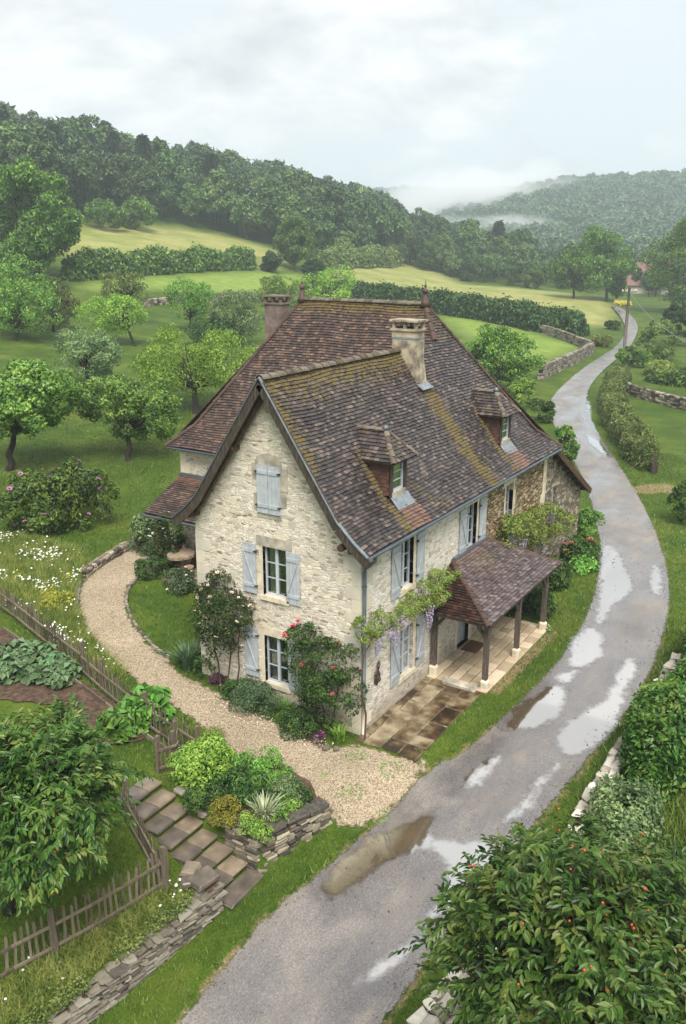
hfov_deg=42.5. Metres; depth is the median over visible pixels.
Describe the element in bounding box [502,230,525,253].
wood tree
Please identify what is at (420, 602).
wisteria
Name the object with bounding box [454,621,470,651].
door
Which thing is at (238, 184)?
wood tree
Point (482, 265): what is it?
wood tree
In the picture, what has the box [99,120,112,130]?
conifer
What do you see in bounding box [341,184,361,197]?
wood tree
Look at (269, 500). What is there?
loft window
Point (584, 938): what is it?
cherry tree
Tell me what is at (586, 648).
puddle
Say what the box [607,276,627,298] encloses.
roadside tree
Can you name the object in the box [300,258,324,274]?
field bush
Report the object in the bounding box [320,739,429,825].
gravel weeds
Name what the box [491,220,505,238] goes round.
conifer
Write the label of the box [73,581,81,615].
edge wall
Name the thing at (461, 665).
porch paving
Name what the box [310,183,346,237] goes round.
wood tree
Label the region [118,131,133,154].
wood tree
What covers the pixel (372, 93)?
sky
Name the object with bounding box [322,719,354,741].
iris clump
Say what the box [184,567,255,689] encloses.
climbing rose
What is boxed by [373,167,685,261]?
hill wood
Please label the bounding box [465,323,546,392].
garden tree
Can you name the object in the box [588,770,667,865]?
shrub
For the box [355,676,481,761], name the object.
terrace paving
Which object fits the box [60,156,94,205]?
wood tree
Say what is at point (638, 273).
wood tree
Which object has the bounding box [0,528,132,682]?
meadow grass
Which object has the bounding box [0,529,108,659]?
daisies
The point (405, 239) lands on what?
wood tree
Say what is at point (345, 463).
farmhouse
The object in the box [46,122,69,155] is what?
conifer
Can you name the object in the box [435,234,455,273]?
wood tree
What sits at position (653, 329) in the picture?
roadside bush
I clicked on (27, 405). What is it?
fruit tree
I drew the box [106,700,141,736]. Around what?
chard
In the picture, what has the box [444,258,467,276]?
field bush
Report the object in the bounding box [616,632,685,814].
hedge
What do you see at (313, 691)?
climbing rose
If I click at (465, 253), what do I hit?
wood tree
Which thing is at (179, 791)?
rockery
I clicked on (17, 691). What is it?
garden bed
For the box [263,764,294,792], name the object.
bed filler
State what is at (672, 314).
roadside bush
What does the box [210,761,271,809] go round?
peony bush
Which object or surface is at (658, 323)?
power line
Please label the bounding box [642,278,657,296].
wood tree
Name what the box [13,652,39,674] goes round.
cabbage
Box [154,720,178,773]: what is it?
picket gate
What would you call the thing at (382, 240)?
conifer
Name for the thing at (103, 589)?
gravel path
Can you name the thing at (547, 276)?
wood tree
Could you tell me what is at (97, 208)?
field bush
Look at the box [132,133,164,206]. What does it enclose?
conifer
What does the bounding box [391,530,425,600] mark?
window
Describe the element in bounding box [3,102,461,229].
distant wood
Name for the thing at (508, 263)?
wood tree
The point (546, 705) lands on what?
puddle
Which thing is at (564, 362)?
field wall
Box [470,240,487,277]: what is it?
wood tree
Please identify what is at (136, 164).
wood tree
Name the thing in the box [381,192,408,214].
wood tree
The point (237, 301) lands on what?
field wall
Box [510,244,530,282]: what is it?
wood tree
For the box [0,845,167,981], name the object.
picket fence
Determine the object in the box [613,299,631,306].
yellow flower bed
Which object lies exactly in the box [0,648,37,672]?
cabbage
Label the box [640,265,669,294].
wood tree
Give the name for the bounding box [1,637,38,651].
cabbage
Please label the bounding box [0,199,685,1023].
ground
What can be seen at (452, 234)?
wood tree
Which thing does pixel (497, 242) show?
wood tree
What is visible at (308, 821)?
planter wall
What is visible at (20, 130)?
wood tree
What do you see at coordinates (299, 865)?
verge weeds
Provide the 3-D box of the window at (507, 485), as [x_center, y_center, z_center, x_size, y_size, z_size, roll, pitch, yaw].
[5.856,-0.369,31.800,0.395,1.970,1.200,10,20,31]
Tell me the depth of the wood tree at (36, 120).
248.34 m
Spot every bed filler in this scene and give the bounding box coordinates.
[181,787,206,804]
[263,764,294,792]
[267,793,303,821]
[290,784,314,805]
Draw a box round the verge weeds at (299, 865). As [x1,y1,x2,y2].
[1,581,674,1022]
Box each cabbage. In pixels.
[0,642,25,666]
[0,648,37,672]
[0,649,17,676]
[0,656,27,684]
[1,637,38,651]
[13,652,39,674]
[18,652,58,685]
[21,640,56,654]
[35,652,58,664]
[37,643,67,662]
[37,659,63,673]
[41,657,80,688]
[54,653,74,674]
[56,658,82,676]
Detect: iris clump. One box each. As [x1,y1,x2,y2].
[270,692,295,712]
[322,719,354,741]
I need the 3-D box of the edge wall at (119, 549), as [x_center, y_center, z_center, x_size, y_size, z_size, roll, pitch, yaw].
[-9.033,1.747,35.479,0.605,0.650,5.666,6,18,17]
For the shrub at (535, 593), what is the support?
on the ground at (666, 425)
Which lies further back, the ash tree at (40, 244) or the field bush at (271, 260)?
the field bush at (271, 260)
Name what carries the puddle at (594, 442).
on the road
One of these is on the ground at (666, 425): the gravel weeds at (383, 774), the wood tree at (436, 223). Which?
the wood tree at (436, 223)
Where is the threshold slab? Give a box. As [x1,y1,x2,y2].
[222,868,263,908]
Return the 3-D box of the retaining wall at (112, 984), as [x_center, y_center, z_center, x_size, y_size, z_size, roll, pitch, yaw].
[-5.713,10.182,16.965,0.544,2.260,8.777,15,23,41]
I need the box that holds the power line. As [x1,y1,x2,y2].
[630,293,685,341]
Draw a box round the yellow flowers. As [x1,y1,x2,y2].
[14,569,72,593]
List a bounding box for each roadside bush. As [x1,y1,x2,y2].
[505,377,536,404]
[520,398,556,422]
[553,424,580,461]
[591,333,612,346]
[604,319,621,329]
[614,345,653,366]
[635,319,683,360]
[642,359,674,374]
[660,303,685,338]
[666,479,685,521]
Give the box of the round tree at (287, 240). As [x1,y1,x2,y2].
[272,214,316,271]
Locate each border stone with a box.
[312,735,319,742]
[322,743,329,750]
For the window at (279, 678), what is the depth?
25.72 m
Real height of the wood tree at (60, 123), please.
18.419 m
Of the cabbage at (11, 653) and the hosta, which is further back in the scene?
the hosta
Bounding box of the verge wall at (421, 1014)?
[406,652,680,1023]
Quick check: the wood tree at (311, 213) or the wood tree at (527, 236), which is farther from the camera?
the wood tree at (527, 236)
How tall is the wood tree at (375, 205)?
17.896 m
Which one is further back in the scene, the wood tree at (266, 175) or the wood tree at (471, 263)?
the wood tree at (266, 175)
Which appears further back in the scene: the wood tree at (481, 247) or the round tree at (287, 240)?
the wood tree at (481, 247)
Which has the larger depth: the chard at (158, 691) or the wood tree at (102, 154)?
the wood tree at (102, 154)
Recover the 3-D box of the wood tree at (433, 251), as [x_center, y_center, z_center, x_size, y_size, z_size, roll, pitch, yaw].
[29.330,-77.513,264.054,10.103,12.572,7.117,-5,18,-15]
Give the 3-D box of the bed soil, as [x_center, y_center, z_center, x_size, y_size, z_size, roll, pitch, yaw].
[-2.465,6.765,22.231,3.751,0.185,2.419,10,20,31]
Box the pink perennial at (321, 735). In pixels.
[307,730,327,744]
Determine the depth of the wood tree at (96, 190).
198.53 m
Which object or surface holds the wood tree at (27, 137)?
on the ground at (666, 425)
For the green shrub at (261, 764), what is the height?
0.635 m
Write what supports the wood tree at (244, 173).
on the ground at (666, 425)
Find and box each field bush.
[78,198,130,228]
[120,195,157,228]
[259,249,282,271]
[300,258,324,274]
[388,243,404,263]
[423,242,437,264]
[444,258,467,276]
[459,271,474,280]
[504,263,528,283]
[521,265,547,288]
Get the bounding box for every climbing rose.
[143,511,183,569]
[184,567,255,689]
[281,619,369,729]
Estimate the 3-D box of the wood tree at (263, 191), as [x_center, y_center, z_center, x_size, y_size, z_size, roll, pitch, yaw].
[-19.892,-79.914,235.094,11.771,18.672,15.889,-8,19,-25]
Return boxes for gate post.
[651,455,657,474]
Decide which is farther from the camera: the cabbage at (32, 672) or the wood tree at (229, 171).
the wood tree at (229, 171)
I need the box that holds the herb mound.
[237,809,276,843]
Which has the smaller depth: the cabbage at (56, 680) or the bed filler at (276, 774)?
the bed filler at (276, 774)
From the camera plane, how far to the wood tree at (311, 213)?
231.09 m
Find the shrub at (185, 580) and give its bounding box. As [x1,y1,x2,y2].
[162,566,197,595]
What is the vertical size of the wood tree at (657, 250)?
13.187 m
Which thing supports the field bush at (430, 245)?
on the ground at (666, 425)
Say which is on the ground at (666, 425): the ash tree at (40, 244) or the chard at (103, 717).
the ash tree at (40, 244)
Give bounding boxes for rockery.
[173,786,210,824]
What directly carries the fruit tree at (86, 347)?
on the ground at (666, 425)
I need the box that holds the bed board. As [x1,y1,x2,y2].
[3,627,170,753]
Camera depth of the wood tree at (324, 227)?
226.29 m
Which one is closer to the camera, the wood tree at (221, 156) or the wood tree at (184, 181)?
the wood tree at (184, 181)
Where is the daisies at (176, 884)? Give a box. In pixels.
[4,878,181,999]
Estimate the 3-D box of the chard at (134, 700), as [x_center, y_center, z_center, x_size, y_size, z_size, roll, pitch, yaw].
[-5.699,5.411,24.135,1.292,0.958,1.109,5,18,17]
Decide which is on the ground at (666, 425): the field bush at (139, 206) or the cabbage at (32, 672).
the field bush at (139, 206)
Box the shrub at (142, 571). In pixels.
[132,555,178,580]
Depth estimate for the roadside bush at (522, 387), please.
71.51 m
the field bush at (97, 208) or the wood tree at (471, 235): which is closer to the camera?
the field bush at (97, 208)
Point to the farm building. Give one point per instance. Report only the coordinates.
(638, 286)
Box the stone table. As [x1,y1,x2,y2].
[167,548,194,569]
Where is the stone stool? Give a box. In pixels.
[185,565,193,570]
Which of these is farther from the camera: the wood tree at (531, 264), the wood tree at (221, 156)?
the wood tree at (221, 156)
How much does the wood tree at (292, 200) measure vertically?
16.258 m
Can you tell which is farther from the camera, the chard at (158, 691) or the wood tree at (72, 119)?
the wood tree at (72, 119)
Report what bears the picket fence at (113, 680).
on the ground at (666, 425)
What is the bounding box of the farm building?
[616,262,672,294]
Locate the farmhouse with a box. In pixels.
[141,280,591,734]
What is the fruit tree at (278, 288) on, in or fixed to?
on the ground at (666, 425)
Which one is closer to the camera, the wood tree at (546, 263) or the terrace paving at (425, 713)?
the terrace paving at (425, 713)
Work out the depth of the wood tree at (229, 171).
245.93 m
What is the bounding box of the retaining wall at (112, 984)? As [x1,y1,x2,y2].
[43,880,227,1023]
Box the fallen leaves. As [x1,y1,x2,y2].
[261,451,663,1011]
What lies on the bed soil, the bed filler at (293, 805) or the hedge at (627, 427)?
the bed filler at (293, 805)
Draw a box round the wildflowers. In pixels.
[2,886,197,1023]
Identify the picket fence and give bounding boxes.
[0,587,85,673]
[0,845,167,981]
[98,658,200,749]
[121,779,169,886]
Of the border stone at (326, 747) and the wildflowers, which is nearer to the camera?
the wildflowers
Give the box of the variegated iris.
[244,788,286,820]
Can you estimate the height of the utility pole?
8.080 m
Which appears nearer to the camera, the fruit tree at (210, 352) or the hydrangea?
the hydrangea
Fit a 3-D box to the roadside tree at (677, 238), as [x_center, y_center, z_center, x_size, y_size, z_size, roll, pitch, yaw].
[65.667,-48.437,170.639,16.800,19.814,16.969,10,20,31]
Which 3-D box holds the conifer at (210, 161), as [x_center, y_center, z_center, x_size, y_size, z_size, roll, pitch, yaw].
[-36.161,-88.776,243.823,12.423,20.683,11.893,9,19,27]
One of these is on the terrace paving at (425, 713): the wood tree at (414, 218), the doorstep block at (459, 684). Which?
the doorstep block at (459, 684)
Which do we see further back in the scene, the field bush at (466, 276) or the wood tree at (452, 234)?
the wood tree at (452, 234)
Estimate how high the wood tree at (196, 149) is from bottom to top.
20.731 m
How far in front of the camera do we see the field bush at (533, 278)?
224.99 m
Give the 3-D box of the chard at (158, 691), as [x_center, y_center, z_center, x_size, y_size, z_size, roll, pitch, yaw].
[-5.391,5.223,24.559,1.464,1.086,1.257,1,17,2]
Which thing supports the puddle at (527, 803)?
on the road
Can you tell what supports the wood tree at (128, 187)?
on the ground at (666, 425)
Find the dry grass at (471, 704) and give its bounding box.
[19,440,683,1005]
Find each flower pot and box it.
[164,547,179,570]
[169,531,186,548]
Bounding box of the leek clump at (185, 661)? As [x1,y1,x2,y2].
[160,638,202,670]
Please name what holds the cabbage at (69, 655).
on the garden bed at (17, 691)
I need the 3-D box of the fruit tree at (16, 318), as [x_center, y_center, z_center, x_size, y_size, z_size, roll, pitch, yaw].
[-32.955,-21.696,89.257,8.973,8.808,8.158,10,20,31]
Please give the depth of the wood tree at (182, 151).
307.69 m
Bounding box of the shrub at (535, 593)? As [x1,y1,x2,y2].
[513,583,557,619]
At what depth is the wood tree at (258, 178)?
267.02 m
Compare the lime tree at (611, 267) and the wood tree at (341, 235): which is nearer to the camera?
the lime tree at (611, 267)
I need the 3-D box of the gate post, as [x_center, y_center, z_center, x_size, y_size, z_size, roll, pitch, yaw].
[18.485,-2.731,52.229,0.270,1.356,0.430,10,20,31]
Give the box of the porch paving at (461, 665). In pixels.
[427,616,548,693]
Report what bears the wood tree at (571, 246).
on the ground at (666, 425)
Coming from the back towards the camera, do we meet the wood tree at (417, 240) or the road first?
the wood tree at (417, 240)
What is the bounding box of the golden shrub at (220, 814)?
[205,794,241,828]
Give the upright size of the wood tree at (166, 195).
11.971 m
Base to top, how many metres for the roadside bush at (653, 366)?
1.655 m
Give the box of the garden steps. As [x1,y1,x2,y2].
[115,776,247,886]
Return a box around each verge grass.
[181,440,685,673]
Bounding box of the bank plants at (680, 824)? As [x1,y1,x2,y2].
[466,626,685,1023]
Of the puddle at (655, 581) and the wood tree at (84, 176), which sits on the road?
the puddle at (655, 581)
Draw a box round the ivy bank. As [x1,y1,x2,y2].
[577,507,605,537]
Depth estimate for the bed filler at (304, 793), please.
21.56 m
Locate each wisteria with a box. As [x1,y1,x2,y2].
[350,564,461,740]
[495,500,576,554]
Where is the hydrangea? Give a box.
[560,534,601,562]
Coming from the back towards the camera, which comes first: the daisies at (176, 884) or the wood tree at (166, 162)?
the wood tree at (166, 162)
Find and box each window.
[242,534,299,606]
[244,625,301,693]
[252,453,287,520]
[390,612,425,687]
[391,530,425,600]
[459,496,486,553]
[503,477,516,526]
[551,482,557,505]
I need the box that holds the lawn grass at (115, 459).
[0,378,561,701]
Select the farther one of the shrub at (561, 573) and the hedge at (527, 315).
the hedge at (527, 315)
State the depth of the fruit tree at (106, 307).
90.71 m
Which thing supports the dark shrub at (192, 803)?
on the bed soil
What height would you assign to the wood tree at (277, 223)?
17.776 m
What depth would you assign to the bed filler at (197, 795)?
21.40 m
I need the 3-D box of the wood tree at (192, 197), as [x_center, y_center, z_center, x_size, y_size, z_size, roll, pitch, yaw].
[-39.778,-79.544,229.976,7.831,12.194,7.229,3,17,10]
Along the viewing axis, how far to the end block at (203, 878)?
19.47 m
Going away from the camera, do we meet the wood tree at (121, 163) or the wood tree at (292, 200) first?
the wood tree at (121, 163)
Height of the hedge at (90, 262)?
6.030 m
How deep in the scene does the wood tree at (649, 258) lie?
235.37 m
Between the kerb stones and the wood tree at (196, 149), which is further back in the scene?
the wood tree at (196, 149)
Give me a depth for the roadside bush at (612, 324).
137.81 m
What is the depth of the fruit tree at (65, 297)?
95.89 m
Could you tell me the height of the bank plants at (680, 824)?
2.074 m
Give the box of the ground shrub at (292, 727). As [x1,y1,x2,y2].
[276,705,319,740]
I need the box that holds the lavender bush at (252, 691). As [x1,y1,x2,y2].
[228,676,282,719]
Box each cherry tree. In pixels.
[0,691,153,916]
[387,808,685,1023]
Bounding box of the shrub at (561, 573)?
[541,554,574,592]
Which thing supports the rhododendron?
on the ground at (666, 425)
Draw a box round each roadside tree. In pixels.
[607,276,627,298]
[637,216,685,310]
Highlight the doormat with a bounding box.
[461,640,482,652]
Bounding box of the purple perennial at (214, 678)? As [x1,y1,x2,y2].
[208,672,226,688]
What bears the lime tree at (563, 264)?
on the ground at (666, 425)
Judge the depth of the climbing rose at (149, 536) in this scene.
33.84 m
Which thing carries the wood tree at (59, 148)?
on the ground at (666, 425)
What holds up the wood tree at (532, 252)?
on the ground at (666, 425)
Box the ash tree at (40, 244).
[0,157,84,276]
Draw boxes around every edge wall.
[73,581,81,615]
[79,532,155,580]
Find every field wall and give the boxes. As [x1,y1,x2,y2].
[142,296,181,306]
[204,292,285,302]
[537,342,594,380]
[540,325,591,346]
[625,382,685,410]
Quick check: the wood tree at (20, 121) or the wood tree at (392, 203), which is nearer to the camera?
the wood tree at (20, 121)
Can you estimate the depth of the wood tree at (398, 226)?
261.33 m
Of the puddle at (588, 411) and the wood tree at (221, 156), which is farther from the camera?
the wood tree at (221, 156)
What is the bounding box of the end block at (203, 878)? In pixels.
[179,860,219,891]
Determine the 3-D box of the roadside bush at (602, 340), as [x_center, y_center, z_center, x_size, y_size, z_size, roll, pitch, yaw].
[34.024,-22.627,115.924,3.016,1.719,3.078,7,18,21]
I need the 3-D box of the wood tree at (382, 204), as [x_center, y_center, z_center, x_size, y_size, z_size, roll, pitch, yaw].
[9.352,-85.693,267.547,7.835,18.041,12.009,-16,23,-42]
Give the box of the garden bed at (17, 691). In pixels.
[0,628,143,743]
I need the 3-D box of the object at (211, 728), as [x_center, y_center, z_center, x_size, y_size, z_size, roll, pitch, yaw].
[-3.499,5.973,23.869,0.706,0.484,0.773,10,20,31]
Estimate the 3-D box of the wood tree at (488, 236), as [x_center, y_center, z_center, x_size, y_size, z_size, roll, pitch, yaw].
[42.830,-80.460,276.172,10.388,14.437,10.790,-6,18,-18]
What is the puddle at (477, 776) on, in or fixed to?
on the road
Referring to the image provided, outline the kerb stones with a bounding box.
[125,575,169,658]
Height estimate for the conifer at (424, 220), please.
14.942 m
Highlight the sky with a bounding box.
[0,0,685,188]
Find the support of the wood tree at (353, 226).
on the ground at (666, 425)
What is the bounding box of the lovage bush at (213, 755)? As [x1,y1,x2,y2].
[165,731,234,790]
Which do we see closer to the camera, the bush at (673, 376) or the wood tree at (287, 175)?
the bush at (673, 376)
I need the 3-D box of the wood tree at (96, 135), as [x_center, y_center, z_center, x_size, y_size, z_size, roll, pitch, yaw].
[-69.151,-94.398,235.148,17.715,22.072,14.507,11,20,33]
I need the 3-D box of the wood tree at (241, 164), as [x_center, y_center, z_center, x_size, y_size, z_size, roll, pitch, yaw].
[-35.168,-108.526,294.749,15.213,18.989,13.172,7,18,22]
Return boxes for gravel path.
[79,528,425,826]
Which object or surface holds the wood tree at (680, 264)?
on the ground at (666, 425)
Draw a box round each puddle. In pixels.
[322,816,493,982]
[465,756,499,788]
[503,760,567,822]
[508,685,565,729]
[554,669,577,682]
[555,658,637,755]
[567,628,604,667]
[585,434,607,455]
[586,401,594,430]
[595,545,633,624]
[648,564,663,594]
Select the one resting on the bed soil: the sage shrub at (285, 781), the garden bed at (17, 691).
the sage shrub at (285, 781)
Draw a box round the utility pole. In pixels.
[621,288,636,352]
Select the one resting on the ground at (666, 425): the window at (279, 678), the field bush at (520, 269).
the field bush at (520, 269)
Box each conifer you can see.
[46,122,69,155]
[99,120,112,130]
[103,129,123,199]
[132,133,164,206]
[193,151,230,224]
[374,231,388,248]
[394,203,401,244]
[410,217,427,256]
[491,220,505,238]
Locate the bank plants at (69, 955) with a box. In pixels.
[0,872,197,1023]
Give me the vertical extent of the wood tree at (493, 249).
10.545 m
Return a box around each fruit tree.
[0,253,62,340]
[0,356,83,470]
[30,275,80,331]
[51,324,123,381]
[71,293,148,345]
[73,373,182,461]
[98,269,150,317]
[128,322,259,413]
[162,275,216,330]
[183,315,234,343]
[209,289,261,345]
[254,274,308,309]
[295,264,356,297]
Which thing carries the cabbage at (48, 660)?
on the garden bed at (17, 691)
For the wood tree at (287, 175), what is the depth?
254.81 m
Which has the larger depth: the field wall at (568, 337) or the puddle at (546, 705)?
the field wall at (568, 337)
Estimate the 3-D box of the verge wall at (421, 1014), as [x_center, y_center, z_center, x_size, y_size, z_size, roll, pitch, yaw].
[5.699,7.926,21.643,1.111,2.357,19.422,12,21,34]
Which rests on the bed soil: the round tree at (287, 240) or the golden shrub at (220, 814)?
the golden shrub at (220, 814)
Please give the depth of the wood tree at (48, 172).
179.44 m
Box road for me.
[178,306,669,1023]
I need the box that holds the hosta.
[569,554,599,574]
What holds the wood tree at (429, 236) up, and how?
on the ground at (666, 425)
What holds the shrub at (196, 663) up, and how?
on the ground at (666, 425)
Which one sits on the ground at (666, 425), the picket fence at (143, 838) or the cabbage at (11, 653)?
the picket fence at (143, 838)
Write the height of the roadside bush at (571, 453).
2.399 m
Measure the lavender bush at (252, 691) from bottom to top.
0.832 m
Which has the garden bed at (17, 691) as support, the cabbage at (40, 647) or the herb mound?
the cabbage at (40, 647)
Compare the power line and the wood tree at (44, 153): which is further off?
the wood tree at (44, 153)
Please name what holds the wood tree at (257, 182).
on the ground at (666, 425)
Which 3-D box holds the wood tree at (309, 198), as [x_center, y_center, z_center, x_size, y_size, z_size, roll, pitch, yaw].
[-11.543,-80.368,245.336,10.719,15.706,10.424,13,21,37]
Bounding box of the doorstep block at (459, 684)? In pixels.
[442,676,476,692]
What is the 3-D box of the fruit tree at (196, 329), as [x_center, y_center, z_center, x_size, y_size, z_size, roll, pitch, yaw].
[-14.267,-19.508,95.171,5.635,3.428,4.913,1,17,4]
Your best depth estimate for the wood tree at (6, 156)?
169.17 m
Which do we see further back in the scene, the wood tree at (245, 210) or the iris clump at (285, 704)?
the wood tree at (245, 210)
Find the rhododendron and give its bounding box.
[0,457,119,536]
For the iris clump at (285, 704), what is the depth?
25.60 m
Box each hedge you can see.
[60,241,257,280]
[304,270,590,336]
[310,238,399,269]
[597,362,660,471]
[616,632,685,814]
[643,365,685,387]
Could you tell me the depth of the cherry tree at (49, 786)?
16.18 m
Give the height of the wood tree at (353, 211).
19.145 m
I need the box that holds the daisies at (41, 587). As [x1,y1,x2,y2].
[0,531,88,643]
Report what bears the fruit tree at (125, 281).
on the ground at (666, 425)
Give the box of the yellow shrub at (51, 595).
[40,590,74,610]
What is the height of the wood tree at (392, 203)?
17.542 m
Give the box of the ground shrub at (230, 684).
[216,677,246,701]
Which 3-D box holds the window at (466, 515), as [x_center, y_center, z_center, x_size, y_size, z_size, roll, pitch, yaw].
[4.206,0.393,29.128,0.310,1.870,2.074,10,20,31]
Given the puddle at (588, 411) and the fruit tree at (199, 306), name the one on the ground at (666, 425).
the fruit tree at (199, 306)
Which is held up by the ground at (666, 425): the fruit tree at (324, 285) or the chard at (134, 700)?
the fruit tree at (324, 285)
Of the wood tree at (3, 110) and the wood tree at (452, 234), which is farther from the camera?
the wood tree at (452, 234)
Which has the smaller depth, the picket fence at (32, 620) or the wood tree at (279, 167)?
the picket fence at (32, 620)
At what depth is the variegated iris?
20.90 m
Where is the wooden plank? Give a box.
[191,541,196,568]
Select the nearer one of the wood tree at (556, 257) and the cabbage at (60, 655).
the cabbage at (60, 655)
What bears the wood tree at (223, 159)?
on the ground at (666, 425)
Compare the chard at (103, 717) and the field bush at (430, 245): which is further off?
the field bush at (430, 245)
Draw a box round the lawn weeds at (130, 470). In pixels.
[0,379,572,677]
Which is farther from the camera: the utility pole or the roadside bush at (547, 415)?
the utility pole
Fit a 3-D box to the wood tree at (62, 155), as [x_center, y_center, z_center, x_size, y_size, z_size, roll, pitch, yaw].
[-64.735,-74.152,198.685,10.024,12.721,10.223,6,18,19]
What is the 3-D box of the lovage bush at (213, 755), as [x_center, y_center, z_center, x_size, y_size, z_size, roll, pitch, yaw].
[-3.521,6.165,22.143,1.622,1.229,1.796,1,17,3]
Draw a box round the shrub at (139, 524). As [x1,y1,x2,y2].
[127,512,171,556]
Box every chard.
[95,706,134,743]
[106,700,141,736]
[115,697,158,733]
[123,681,176,724]
[129,687,160,734]
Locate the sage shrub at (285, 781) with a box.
[265,770,303,810]
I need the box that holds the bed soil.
[167,756,316,819]
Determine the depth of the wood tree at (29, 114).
259.17 m
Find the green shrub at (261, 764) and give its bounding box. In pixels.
[229,745,285,774]
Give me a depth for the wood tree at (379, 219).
249.43 m
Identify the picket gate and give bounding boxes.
[80,648,100,689]
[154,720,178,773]
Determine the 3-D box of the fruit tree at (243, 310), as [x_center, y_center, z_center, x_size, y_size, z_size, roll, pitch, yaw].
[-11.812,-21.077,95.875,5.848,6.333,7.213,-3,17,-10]
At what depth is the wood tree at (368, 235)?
245.25 m
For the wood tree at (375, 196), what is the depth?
289.31 m
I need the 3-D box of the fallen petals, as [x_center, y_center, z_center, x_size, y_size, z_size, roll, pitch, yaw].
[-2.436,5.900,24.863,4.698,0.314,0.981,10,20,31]
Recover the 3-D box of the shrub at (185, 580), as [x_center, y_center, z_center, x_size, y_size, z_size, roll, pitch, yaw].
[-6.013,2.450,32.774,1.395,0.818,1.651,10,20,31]
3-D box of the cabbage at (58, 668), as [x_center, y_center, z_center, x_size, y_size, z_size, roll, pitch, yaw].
[-8.615,4.622,26.111,1.062,0.511,1.068,2,17,7]
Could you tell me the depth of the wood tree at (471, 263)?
246.11 m
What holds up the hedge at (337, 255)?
on the ground at (666, 425)
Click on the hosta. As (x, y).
(584, 564)
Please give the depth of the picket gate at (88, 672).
25.91 m
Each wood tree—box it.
[0,100,9,124]
[0,124,29,204]
[0,142,20,209]
[3,122,25,138]
[4,116,28,126]
[10,127,60,204]
[16,109,46,122]
[22,169,51,203]
[25,137,77,195]
[26,121,44,131]
[27,116,44,126]
[33,129,71,157]
[43,118,74,133]
[59,113,88,127]
[59,153,70,160]
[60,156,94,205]
[62,114,108,154]
[69,146,105,201]
[75,149,104,202]
[76,167,102,214]
[85,156,117,200]
[100,152,130,199]
[107,152,153,168]
[107,169,141,207]
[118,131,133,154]
[125,138,135,148]
[126,157,161,193]
[127,168,154,220]
[147,149,188,218]
[147,175,176,220]
[151,136,169,207]
[164,171,189,215]
[172,147,186,155]
[174,182,204,227]
[178,160,197,213]
[180,173,206,223]
[182,140,205,157]
[182,155,191,161]
[188,156,203,172]
[200,168,238,230]
[217,153,230,164]
[217,163,235,222]
[219,155,251,222]
[221,149,248,170]
[224,174,254,233]
[227,194,267,239]
[229,158,256,179]
[234,169,250,183]
[248,175,290,243]
[250,176,265,184]
[251,180,261,231]
[256,180,292,237]
[259,158,285,176]
[262,171,279,179]
[263,190,309,227]
[279,169,314,192]
[288,172,319,200]
[295,213,315,246]
[296,199,316,247]
[300,193,316,205]
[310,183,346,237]
[313,207,336,249]
[314,175,340,188]
[318,186,335,220]
[326,229,355,248]
[331,191,369,230]
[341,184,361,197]
[343,220,362,247]
[353,225,377,247]
[355,197,385,228]
[357,206,387,239]
[365,190,400,220]
[373,212,406,247]
[374,198,387,213]
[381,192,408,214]
[387,198,397,210]
[391,222,412,250]
[407,231,427,266]
[409,207,434,224]
[415,228,438,267]
[428,216,453,235]
[428,231,455,271]
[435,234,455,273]
[439,231,460,252]
[443,254,461,276]
[456,218,486,270]
[459,242,479,268]
[462,258,477,274]
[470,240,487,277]
[474,257,492,282]
[479,252,505,281]
[484,231,492,243]
[484,246,506,279]
[486,240,512,277]
[488,236,511,275]
[498,256,516,284]
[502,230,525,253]
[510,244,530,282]
[512,243,538,265]
[512,247,535,260]
[514,228,538,252]
[527,260,535,269]
[536,249,557,260]
[542,258,553,282]
[544,270,549,284]
[548,256,569,275]
[564,241,577,250]
[631,267,642,281]
[639,247,660,261]
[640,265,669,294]
[641,249,663,263]
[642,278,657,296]
[674,255,685,273]
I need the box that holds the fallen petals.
[190,690,325,753]
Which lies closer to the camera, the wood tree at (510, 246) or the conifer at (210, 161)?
the conifer at (210, 161)
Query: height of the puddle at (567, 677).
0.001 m
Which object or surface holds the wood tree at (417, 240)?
on the ground at (666, 425)
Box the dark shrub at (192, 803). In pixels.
[179,772,229,813]
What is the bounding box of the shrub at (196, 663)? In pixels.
[187,647,215,678]
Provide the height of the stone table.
0.813 m
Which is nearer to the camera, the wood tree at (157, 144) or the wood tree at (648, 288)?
the wood tree at (648, 288)
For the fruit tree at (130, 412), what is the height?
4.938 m
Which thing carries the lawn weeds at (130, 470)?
on the ground at (666, 425)
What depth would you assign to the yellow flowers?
31.51 m
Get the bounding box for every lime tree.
[549,247,600,298]
[571,225,638,301]
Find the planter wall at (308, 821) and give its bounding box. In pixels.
[220,796,332,873]

